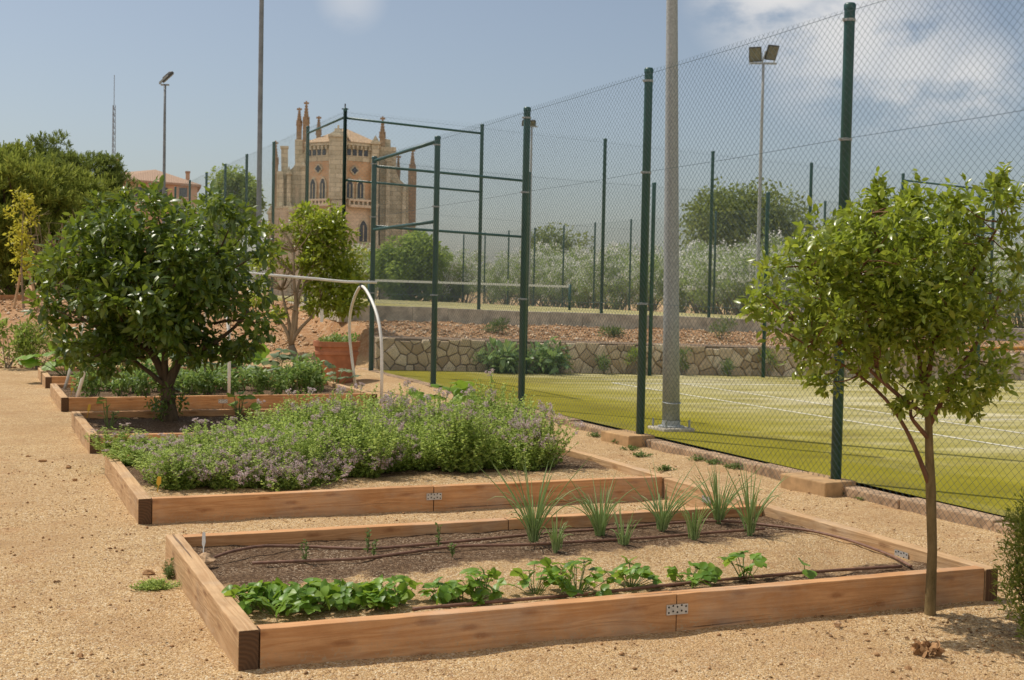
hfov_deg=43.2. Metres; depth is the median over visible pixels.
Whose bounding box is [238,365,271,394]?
pepper plant
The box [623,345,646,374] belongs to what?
weed
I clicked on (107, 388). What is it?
pepper plant
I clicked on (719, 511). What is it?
chive clump
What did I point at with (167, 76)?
floodlight pole
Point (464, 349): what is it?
retaining wall
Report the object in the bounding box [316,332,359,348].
pot plant
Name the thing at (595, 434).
weed
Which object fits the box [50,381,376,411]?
raised bed
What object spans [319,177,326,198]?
window
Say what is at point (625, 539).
chive clump
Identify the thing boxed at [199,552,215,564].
rock
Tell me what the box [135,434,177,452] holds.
oregano bush
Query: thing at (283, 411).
oregano bush
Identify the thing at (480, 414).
oregano bush
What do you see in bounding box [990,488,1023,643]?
conifer bush
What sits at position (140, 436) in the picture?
oregano bush
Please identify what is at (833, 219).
tree
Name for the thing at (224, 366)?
pepper plant
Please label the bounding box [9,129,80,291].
pine tree
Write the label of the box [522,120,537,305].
floodlight pole
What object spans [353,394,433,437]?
oregano bush
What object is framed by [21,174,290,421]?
citrus tree
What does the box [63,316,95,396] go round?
pipe hoop
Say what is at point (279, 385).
pepper plant
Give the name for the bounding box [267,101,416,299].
gothic house
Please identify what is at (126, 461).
oregano bush
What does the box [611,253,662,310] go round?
oleander bush
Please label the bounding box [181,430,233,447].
oregano bush
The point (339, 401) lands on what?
oregano bush
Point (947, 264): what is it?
oleander bush
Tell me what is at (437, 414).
oregano bush
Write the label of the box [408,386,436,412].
oregano bush
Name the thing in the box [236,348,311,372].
squash plant
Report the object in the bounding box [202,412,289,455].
oregano bush
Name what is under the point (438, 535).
seedling
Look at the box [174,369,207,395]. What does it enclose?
pepper plant
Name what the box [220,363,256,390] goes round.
pepper plant
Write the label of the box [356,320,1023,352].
loose stones
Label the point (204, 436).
oregano bush
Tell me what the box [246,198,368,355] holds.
citrus tree
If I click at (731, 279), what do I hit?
oleander bush
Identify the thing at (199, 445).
oregano bush
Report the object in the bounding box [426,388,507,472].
oregano bush
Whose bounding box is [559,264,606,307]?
oleander bush
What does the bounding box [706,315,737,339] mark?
weed
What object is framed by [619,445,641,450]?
weed
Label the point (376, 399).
oregano bush
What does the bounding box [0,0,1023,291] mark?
sky
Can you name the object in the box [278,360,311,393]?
pepper plant
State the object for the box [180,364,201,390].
pepper plant
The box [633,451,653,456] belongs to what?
weed
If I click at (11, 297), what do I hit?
edging board
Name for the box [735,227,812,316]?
oleander bush
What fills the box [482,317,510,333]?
weed
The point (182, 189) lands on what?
window
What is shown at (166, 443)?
oregano bush
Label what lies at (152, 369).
pepper plant
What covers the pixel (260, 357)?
squash plant
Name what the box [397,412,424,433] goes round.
oregano bush
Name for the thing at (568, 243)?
tree
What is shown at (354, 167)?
rose window
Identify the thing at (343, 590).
strawberry plant
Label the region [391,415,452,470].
oregano bush
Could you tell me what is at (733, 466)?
weed
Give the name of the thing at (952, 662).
leaf litter
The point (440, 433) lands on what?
oregano bush
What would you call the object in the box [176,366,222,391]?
squash plant
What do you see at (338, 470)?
oregano bush
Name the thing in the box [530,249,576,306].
oleander bush
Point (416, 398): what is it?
oregano bush
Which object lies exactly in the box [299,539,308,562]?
seedling
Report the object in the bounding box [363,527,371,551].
seedling
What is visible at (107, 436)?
oregano bush
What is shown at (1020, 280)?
oleander bush
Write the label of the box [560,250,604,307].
oleander bush
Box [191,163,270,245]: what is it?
tree
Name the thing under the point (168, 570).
weed
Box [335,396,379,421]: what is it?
oregano bush
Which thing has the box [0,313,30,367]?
shrub
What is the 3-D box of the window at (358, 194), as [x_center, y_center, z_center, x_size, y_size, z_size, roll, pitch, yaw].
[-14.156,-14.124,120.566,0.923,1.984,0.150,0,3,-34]
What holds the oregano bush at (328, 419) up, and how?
on the raised bed at (434, 489)
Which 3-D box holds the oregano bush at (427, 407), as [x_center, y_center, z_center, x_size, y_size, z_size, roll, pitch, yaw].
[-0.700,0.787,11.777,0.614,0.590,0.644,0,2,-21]
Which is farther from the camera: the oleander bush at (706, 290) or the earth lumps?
the oleander bush at (706, 290)
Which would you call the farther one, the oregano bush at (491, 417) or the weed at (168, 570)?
the oregano bush at (491, 417)
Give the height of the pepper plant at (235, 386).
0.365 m
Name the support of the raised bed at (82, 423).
on the ground
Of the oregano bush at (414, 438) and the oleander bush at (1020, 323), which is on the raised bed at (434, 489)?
the oregano bush at (414, 438)
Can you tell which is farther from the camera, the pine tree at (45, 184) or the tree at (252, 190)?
the tree at (252, 190)
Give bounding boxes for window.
[178,188,187,198]
[295,186,298,204]
[309,177,316,198]
[314,164,322,173]
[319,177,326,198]
[346,177,353,198]
[350,165,358,175]
[355,178,364,199]
[357,219,368,242]
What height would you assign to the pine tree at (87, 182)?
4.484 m
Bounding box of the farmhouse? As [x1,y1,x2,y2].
[117,159,200,251]
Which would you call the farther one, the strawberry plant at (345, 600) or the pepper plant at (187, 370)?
the pepper plant at (187, 370)
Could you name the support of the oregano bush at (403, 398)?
on the raised bed at (434, 489)
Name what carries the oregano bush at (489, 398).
on the raised bed at (434, 489)
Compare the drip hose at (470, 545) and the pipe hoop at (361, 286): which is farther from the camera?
the pipe hoop at (361, 286)
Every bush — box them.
[84,423,160,454]
[97,441,159,465]
[106,433,161,456]
[119,432,168,453]
[130,439,192,471]
[131,434,203,462]
[131,446,197,485]
[134,441,219,490]
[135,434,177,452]
[138,433,180,451]
[142,456,224,487]
[155,442,201,457]
[156,444,232,479]
[170,417,236,454]
[170,419,223,453]
[170,445,246,485]
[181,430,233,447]
[182,426,260,465]
[182,437,241,455]
[182,438,275,487]
[190,451,268,489]
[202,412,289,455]
[202,416,253,437]
[220,436,299,485]
[224,399,285,432]
[225,453,292,488]
[239,424,318,459]
[241,424,304,458]
[247,410,306,449]
[247,449,279,472]
[248,460,325,490]
[253,453,331,485]
[258,387,336,435]
[260,450,301,476]
[262,388,327,429]
[269,421,338,475]
[270,394,323,424]
[270,402,301,426]
[276,414,341,463]
[285,417,351,458]
[285,459,347,488]
[291,457,356,483]
[294,400,345,434]
[300,387,365,455]
[301,385,357,412]
[302,407,364,456]
[312,390,361,416]
[313,440,387,478]
[314,382,385,450]
[323,445,396,477]
[325,403,408,477]
[335,242,386,299]
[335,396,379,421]
[344,399,401,438]
[346,392,420,429]
[348,247,375,298]
[349,384,407,417]
[349,403,412,473]
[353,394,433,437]
[358,421,427,462]
[377,380,426,423]
[386,442,422,471]
[390,417,419,451]
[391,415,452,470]
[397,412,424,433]
[403,394,454,429]
[404,390,460,461]
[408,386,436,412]
[414,422,455,465]
[416,387,473,418]
[420,403,492,422]
[423,399,496,472]
[424,409,506,456]
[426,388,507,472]
[430,246,468,301]
[439,248,491,302]
[452,368,529,420]
[452,385,517,419]
[467,263,500,303]
[473,401,519,455]
[473,419,536,468]
[477,336,571,374]
[481,251,530,304]
[482,394,532,434]
[483,416,553,466]
[485,265,515,304]
[489,383,548,425]
[491,401,564,461]
[495,257,539,305]
[496,421,555,470]
[497,251,552,305]
[507,400,584,467]
[513,241,562,306]
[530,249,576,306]
[531,255,579,306]
[536,260,582,307]
[540,246,589,307]
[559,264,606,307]
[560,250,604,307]
[572,247,637,309]
[575,254,617,308]
[581,241,658,309]
[588,259,649,309]
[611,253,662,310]
[616,257,663,308]
[621,252,682,311]
[648,261,692,312]
[649,241,702,312]
[679,239,736,313]
[679,245,728,313]
[682,250,755,314]
[687,266,740,313]
[705,239,761,314]
[712,244,775,315]
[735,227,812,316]
[735,253,798,313]
[749,235,811,316]
[793,239,834,298]
[916,250,999,309]
[943,230,1018,324]
[963,245,1023,326]
[982,258,1023,327]
[989,237,1023,327]
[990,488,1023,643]
[999,263,1023,307]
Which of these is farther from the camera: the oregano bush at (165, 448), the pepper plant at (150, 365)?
the pepper plant at (150, 365)
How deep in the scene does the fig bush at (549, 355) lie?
25.02 m
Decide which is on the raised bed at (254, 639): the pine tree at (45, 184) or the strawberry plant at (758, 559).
the strawberry plant at (758, 559)
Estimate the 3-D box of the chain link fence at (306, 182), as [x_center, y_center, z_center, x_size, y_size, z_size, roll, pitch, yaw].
[-8.347,-3.307,38.834,0.105,4.246,24.787,0,2,-23]
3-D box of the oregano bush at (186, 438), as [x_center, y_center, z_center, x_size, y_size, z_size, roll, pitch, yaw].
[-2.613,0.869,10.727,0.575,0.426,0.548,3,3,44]
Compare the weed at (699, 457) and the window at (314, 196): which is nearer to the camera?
the weed at (699, 457)
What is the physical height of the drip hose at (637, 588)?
0.018 m
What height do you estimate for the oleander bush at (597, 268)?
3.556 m
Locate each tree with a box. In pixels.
[0,138,92,294]
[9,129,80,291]
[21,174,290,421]
[35,164,121,297]
[52,148,139,215]
[165,201,194,238]
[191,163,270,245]
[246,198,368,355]
[364,227,452,300]
[439,250,474,301]
[531,221,595,298]
[679,176,818,259]
[734,161,1023,615]
[814,210,888,230]
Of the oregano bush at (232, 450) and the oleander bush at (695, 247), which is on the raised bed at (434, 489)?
the oregano bush at (232, 450)
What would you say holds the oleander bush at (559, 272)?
on the ground
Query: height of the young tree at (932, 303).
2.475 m
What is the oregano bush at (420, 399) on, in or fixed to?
on the raised bed at (434, 489)
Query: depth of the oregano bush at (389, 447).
10.39 m
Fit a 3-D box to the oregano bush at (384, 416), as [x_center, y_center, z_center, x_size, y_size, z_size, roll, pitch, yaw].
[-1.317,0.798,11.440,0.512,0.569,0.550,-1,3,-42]
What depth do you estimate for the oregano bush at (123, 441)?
11.28 m
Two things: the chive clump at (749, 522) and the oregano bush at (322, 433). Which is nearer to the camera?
the chive clump at (749, 522)
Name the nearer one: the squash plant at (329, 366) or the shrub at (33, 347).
the squash plant at (329, 366)
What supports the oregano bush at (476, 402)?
on the raised bed at (434, 489)
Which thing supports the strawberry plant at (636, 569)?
on the raised bed at (254, 639)
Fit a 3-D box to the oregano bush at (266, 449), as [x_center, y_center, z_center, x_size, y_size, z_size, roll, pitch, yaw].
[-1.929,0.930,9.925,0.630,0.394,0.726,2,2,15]
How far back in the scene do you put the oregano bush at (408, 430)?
11.38 m
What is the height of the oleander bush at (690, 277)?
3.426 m
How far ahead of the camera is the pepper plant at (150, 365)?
18.22 m
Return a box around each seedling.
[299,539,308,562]
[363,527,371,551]
[371,539,377,555]
[435,522,443,546]
[448,543,456,556]
[798,558,816,578]
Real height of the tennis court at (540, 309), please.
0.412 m
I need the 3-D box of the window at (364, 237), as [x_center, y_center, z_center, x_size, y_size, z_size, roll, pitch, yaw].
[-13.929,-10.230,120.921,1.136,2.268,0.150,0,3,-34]
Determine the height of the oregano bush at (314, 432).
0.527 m
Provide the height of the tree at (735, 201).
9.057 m
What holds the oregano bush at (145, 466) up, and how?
on the raised bed at (434, 489)
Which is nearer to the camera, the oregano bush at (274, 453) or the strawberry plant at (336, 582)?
the strawberry plant at (336, 582)
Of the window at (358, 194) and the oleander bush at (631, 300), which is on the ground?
the oleander bush at (631, 300)
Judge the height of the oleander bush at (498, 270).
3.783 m
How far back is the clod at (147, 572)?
7.32 m
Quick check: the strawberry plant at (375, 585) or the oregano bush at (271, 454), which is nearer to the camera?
the strawberry plant at (375, 585)
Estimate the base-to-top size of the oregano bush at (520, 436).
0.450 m
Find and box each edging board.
[0,295,50,300]
[664,478,762,506]
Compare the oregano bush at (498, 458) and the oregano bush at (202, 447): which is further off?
the oregano bush at (498, 458)
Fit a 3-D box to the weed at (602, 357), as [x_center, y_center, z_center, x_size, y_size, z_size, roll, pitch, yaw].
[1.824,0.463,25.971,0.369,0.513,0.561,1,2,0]
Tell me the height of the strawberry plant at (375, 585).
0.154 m
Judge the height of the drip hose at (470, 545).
0.023 m
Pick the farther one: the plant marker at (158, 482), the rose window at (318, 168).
the rose window at (318, 168)
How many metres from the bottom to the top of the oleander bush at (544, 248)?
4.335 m
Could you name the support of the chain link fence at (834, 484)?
on the ground
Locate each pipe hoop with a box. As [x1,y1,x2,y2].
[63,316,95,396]
[202,307,230,393]
[348,283,382,403]
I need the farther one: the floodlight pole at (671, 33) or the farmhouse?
the farmhouse
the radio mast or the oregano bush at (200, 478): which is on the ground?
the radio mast
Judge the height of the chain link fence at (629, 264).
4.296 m
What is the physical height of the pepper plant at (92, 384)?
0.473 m
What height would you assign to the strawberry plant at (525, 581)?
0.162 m
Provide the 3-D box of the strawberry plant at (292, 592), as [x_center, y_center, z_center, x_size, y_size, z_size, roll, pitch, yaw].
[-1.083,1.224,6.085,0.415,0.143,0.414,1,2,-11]
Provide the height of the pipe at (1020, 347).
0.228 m
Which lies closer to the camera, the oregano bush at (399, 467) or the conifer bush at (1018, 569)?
the conifer bush at (1018, 569)
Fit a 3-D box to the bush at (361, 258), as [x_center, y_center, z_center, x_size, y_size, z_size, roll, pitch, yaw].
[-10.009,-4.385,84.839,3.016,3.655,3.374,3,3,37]
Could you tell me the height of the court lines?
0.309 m
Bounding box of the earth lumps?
[0,297,343,367]
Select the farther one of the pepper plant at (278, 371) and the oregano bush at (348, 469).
the pepper plant at (278, 371)
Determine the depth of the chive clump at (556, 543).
7.68 m
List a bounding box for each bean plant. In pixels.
[96,397,129,428]
[227,391,260,416]
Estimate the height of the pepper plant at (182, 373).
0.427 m
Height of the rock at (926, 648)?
0.115 m
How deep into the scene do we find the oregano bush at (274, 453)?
10.01 m
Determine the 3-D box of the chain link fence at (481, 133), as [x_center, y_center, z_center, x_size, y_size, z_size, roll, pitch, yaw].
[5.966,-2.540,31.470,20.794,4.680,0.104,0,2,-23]
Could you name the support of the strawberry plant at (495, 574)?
on the raised bed at (254, 639)
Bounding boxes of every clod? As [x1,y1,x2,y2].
[142,569,154,574]
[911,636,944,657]
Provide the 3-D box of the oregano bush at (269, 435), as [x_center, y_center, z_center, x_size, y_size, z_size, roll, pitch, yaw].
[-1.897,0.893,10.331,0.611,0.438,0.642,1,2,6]
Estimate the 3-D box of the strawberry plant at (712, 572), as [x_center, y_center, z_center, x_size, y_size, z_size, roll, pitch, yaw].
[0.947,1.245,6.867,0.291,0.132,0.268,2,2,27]
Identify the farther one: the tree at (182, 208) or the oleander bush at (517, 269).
the tree at (182, 208)
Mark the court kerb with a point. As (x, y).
(765, 471)
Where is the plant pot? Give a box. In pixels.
[313,340,359,383]
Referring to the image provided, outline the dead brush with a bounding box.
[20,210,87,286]
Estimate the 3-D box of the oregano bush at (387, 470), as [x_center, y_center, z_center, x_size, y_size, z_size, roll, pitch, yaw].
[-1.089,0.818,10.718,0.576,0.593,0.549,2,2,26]
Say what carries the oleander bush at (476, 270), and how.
on the ground
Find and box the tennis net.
[367,279,570,309]
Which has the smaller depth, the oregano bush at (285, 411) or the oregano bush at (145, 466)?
the oregano bush at (145, 466)
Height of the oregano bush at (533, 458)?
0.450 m
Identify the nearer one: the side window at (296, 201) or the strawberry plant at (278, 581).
the strawberry plant at (278, 581)
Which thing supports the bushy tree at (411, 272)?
on the ground
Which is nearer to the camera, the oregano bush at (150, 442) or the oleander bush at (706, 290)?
the oregano bush at (150, 442)
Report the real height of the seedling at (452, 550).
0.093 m
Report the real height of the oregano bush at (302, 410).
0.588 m
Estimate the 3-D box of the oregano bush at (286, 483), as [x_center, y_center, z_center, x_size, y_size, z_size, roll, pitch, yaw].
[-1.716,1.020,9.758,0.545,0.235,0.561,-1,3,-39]
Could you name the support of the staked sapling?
on the ground
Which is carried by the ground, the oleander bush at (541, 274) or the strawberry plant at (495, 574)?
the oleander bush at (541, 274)
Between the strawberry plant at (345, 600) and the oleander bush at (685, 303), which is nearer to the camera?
the strawberry plant at (345, 600)
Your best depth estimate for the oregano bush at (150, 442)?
10.91 m
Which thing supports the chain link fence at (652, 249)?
on the ground
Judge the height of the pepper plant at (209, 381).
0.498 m
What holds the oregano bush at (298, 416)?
on the raised bed at (434, 489)
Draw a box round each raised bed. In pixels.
[38,367,295,387]
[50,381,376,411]
[71,406,421,453]
[105,446,671,523]
[165,504,997,670]
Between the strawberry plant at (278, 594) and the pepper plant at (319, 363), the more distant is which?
the pepper plant at (319, 363)
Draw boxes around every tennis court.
[231,295,995,327]
[379,370,1023,518]
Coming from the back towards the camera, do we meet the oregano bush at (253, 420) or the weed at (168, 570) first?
the oregano bush at (253, 420)
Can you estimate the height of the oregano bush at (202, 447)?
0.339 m
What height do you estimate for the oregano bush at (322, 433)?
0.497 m
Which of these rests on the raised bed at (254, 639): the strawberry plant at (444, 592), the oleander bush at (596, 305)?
the strawberry plant at (444, 592)
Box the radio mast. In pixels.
[112,75,115,163]
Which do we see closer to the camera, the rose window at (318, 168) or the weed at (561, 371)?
the weed at (561, 371)
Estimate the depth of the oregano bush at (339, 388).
11.97 m
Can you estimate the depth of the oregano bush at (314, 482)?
9.82 m
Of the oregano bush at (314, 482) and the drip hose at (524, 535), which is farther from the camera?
the oregano bush at (314, 482)
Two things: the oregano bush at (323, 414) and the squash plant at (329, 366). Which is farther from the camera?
the squash plant at (329, 366)
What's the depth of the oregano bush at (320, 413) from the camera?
10.95 m
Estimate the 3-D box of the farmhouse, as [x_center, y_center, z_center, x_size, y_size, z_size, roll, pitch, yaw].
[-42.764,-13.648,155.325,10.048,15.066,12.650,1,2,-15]
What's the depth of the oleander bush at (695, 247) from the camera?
62.21 m
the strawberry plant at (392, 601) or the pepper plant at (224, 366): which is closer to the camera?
the strawberry plant at (392, 601)
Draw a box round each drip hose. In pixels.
[213,520,911,567]
[252,527,764,564]
[412,565,902,610]
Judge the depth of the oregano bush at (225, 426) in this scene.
11.49 m
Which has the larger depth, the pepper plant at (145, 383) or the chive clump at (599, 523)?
the pepper plant at (145, 383)
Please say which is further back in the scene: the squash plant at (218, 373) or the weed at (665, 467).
the squash plant at (218, 373)
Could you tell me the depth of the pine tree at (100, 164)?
54.34 m
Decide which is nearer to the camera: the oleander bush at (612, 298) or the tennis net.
the tennis net
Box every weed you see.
[129,576,181,590]
[162,557,174,578]
[472,346,499,371]
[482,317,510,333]
[552,352,574,373]
[587,432,600,436]
[595,352,610,373]
[597,324,625,337]
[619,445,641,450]
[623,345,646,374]
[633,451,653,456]
[656,464,676,471]
[679,346,693,374]
[687,454,706,460]
[704,458,724,464]
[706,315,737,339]
[720,356,735,375]
[723,461,742,468]
[757,344,778,376]
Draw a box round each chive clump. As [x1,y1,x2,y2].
[473,456,587,542]
[542,511,571,552]
[560,475,637,535]
[610,502,640,545]
[628,463,715,531]
[678,492,714,539]
[687,460,766,523]
[715,453,789,535]
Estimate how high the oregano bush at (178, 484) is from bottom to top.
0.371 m
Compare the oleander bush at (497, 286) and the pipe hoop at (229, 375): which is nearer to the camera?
the pipe hoop at (229, 375)
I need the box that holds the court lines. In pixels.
[616,383,1023,448]
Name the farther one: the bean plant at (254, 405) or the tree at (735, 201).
the tree at (735, 201)
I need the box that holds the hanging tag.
[320,309,322,321]
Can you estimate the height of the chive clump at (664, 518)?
0.449 m
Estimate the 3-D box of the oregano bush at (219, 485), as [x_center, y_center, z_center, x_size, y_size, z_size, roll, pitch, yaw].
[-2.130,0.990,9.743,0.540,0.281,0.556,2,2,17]
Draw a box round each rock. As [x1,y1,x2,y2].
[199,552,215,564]
[834,620,841,626]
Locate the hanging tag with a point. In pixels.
(321, 315)
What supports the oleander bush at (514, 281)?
on the ground
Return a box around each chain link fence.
[174,109,346,301]
[342,108,1023,328]
[368,0,1023,536]
[374,161,1023,380]
[462,187,981,325]
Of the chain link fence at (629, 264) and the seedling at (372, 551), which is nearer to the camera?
the seedling at (372, 551)
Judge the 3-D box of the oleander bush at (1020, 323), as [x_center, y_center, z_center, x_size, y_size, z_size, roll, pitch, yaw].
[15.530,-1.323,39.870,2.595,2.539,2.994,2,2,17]
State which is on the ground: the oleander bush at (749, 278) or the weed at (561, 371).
the oleander bush at (749, 278)
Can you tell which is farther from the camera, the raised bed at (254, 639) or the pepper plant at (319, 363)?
the pepper plant at (319, 363)
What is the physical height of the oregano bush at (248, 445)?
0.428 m
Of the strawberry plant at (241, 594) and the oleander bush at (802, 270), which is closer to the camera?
the strawberry plant at (241, 594)
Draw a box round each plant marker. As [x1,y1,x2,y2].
[156,476,160,491]
[202,532,205,551]
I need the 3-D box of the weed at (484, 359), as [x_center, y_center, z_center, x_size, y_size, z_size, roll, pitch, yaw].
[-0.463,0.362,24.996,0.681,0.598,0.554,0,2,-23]
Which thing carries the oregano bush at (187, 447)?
on the raised bed at (434, 489)
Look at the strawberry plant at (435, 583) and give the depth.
6.36 m
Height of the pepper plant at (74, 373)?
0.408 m
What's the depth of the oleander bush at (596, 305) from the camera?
66.55 m
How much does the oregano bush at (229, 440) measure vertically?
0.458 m
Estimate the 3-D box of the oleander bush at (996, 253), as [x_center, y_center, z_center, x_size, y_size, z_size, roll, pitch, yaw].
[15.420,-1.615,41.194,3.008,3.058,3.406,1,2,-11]
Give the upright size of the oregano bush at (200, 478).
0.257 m
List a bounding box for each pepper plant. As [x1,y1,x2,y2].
[70,371,100,390]
[71,367,113,396]
[98,373,118,390]
[107,369,135,396]
[118,359,154,392]
[130,369,155,395]
[145,358,170,391]
[155,369,190,391]
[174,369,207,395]
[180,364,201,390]
[190,363,227,394]
[213,364,239,389]
[218,372,242,394]
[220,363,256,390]
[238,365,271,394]
[261,370,289,394]
[268,363,290,380]
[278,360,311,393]
[283,351,325,387]
[296,360,331,393]
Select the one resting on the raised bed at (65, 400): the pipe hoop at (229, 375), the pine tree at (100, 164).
the pipe hoop at (229, 375)
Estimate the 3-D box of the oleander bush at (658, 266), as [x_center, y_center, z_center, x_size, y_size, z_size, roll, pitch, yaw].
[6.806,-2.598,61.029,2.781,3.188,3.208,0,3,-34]
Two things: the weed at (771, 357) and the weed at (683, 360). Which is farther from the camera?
the weed at (771, 357)
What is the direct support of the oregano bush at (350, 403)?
on the raised bed at (434, 489)
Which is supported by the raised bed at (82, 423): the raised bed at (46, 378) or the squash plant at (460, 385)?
the squash plant at (460, 385)
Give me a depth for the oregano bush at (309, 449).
10.05 m
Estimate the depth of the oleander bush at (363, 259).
81.50 m
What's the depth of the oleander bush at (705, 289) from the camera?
55.29 m
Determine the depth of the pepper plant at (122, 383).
17.23 m
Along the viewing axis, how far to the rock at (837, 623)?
6.48 m
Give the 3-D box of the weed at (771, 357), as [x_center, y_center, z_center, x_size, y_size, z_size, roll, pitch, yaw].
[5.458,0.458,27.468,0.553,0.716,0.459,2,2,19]
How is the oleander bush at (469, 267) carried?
on the ground
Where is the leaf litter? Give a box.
[10,460,1023,679]
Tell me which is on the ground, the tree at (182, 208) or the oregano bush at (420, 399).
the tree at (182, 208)
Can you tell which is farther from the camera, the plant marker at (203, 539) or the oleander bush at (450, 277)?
the oleander bush at (450, 277)
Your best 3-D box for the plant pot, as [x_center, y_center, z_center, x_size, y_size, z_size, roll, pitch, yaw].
[-2.929,0.368,21.555,0.778,0.701,0.778,0,2,-23]
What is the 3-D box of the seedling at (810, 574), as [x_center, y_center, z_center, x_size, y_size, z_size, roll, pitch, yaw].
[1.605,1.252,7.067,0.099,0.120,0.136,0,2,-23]
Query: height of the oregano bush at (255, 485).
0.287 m
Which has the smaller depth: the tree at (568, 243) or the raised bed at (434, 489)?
the raised bed at (434, 489)
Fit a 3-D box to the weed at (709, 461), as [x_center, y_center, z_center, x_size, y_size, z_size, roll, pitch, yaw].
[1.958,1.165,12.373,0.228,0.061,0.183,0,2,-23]
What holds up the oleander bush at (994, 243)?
on the ground
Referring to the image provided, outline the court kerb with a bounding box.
[356,368,1022,538]
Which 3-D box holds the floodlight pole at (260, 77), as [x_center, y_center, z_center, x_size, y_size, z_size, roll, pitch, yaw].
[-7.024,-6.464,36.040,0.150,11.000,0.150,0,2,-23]
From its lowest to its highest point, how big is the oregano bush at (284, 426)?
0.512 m
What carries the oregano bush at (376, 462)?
on the raised bed at (434, 489)
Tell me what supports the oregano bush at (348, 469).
on the raised bed at (434, 489)
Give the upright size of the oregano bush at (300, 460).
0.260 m
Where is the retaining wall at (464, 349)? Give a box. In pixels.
[374,335,1023,379]
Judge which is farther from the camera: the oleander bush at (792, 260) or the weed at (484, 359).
the oleander bush at (792, 260)
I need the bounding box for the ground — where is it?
[0,283,1023,679]
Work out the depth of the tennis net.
40.72 m
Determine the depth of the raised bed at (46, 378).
20.66 m
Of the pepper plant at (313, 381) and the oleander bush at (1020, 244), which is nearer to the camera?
the pepper plant at (313, 381)
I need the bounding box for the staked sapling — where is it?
[2,186,42,308]
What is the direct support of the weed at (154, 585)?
on the ground
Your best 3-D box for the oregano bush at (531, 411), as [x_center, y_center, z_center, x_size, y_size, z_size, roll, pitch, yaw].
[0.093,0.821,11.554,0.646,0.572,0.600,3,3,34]
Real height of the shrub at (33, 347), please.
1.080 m
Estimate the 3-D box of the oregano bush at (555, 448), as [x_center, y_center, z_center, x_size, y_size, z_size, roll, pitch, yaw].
[0.245,0.821,11.331,0.701,0.596,0.808,0,2,-20]
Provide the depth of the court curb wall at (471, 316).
29.36 m
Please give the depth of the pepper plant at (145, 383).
17.43 m
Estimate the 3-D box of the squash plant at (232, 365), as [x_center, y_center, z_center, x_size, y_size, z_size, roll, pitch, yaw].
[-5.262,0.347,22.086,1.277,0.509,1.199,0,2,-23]
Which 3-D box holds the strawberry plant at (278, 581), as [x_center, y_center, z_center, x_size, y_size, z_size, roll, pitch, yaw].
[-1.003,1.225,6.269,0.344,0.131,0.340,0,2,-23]
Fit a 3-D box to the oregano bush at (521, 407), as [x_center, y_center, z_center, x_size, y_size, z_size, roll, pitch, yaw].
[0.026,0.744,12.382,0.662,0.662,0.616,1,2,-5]
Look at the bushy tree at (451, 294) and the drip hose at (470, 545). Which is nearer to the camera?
the drip hose at (470, 545)
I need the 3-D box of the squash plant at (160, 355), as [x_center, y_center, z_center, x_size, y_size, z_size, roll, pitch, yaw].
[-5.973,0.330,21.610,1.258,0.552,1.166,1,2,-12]
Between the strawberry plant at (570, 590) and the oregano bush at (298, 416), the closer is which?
the strawberry plant at (570, 590)
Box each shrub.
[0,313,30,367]
[8,318,59,368]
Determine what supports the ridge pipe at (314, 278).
on the pipe hoop at (361, 286)
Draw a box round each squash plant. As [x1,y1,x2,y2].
[15,342,108,375]
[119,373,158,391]
[140,352,185,371]
[169,354,244,368]
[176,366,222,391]
[213,343,284,370]
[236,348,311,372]
[243,365,286,378]
[323,360,360,383]
[408,380,477,407]
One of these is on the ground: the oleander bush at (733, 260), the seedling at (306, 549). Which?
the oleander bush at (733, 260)
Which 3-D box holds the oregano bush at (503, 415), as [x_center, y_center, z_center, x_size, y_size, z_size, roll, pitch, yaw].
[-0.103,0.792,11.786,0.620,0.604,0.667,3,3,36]
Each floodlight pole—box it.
[159,71,173,222]
[255,0,263,279]
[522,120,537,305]
[648,0,694,431]
[749,44,779,307]
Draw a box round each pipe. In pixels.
[239,272,376,283]
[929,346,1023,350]
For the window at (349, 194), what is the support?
in the gothic house
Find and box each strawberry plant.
[221,582,283,611]
[238,582,324,617]
[248,580,288,603]
[271,577,321,608]
[279,578,353,614]
[302,579,363,603]
[323,578,382,610]
[349,586,400,608]
[362,574,422,609]
[418,576,464,604]
[432,580,490,606]
[456,566,506,600]
[506,561,564,594]
[540,557,619,597]
[597,556,661,587]
[664,561,722,587]
[718,550,767,579]
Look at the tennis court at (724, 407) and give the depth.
16.07 m
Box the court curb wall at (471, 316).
[288,301,1023,340]
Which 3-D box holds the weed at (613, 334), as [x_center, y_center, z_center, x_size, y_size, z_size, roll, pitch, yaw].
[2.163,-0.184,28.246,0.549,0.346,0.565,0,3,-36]
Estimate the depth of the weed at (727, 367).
27.07 m
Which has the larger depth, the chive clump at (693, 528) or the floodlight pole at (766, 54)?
the floodlight pole at (766, 54)
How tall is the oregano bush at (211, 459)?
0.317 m
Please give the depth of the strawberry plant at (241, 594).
6.17 m

